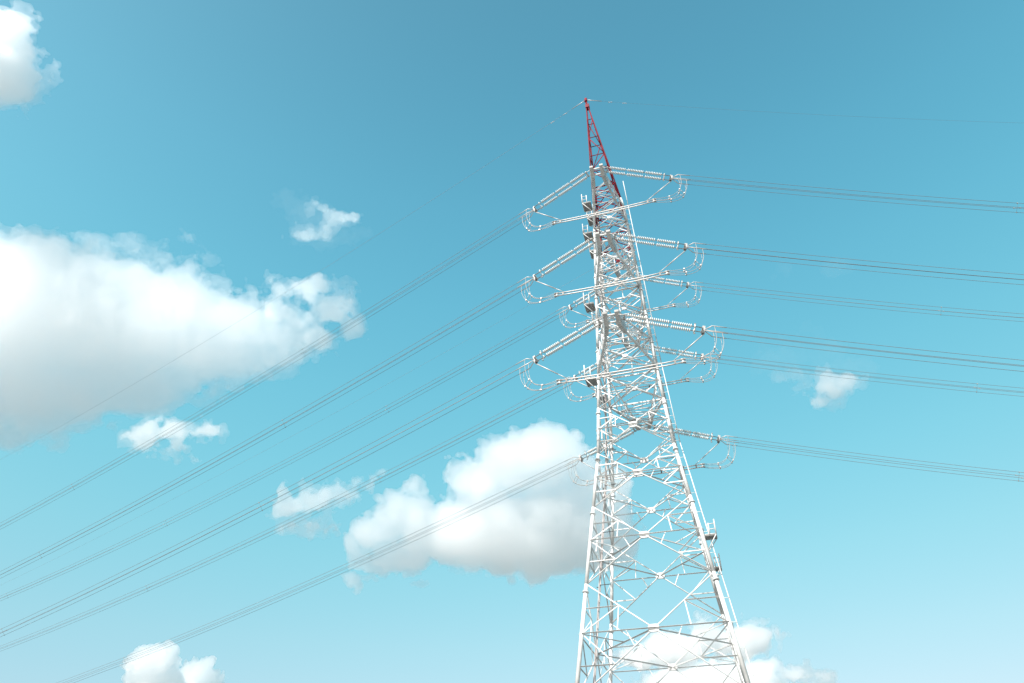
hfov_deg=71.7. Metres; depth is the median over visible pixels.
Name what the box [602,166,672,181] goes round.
insulator set
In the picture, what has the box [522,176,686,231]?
jumper
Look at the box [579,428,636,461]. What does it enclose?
insulator set
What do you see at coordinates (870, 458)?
conductor bundle
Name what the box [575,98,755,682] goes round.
transmission tower
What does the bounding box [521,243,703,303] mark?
jumper
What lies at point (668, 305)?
jumper
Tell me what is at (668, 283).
insulator set
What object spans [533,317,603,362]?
insulator set
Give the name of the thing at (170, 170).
sky
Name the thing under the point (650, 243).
insulator set
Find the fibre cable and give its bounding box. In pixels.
[12,268,593,579]
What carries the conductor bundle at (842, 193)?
attached to the insulator set at (637, 175)
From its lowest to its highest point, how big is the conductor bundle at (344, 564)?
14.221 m
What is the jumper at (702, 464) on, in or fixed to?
hanging from the insulator set at (590, 451)
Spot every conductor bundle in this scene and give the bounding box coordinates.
[0,209,533,526]
[0,277,533,574]
[0,307,568,600]
[0,358,533,636]
[1,377,573,650]
[57,457,579,682]
[672,174,1023,212]
[687,242,1023,284]
[689,282,1023,321]
[703,353,1023,396]
[704,325,1023,371]
[720,435,1023,481]
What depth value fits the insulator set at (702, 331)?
51.61 m
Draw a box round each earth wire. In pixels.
[0,101,583,459]
[588,100,1008,122]
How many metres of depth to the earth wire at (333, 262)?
99.53 m
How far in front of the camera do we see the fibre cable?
83.12 m
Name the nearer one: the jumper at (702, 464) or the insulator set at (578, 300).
the jumper at (702, 464)
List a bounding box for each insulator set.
[533,170,590,211]
[533,237,595,280]
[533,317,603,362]
[568,277,617,309]
[573,349,625,379]
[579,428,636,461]
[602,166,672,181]
[610,233,687,250]
[618,314,704,334]
[631,274,688,287]
[640,344,703,359]
[651,425,719,442]
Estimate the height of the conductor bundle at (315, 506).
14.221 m
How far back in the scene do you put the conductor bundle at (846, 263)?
55.84 m
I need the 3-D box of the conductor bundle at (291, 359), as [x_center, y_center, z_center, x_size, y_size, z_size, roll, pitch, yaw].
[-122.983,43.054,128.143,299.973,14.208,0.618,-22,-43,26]
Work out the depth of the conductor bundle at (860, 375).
67.30 m
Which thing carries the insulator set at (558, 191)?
attached to the transmission tower
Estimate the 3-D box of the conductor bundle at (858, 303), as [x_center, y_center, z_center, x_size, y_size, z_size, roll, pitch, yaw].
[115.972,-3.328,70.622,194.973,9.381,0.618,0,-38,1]
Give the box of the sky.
[0,0,1023,682]
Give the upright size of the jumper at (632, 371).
3.010 m
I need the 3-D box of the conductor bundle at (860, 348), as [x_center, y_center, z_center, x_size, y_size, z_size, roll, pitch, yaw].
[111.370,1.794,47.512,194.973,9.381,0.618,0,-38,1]
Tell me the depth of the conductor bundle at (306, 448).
89.81 m
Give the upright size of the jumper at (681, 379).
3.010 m
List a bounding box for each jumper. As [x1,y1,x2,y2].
[520,326,723,390]
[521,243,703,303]
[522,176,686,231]
[559,282,701,327]
[564,354,717,401]
[568,438,735,485]
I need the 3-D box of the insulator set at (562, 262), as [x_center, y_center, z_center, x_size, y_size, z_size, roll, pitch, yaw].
[4.434,-6.816,59.298,6.316,1.721,0.812,-22,-43,26]
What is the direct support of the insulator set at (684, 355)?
attached to the transmission tower
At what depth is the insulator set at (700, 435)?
63.79 m
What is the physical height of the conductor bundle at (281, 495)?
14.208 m
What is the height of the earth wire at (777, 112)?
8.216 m
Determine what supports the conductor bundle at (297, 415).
attached to the insulator set at (562, 262)
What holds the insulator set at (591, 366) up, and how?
attached to the transmission tower

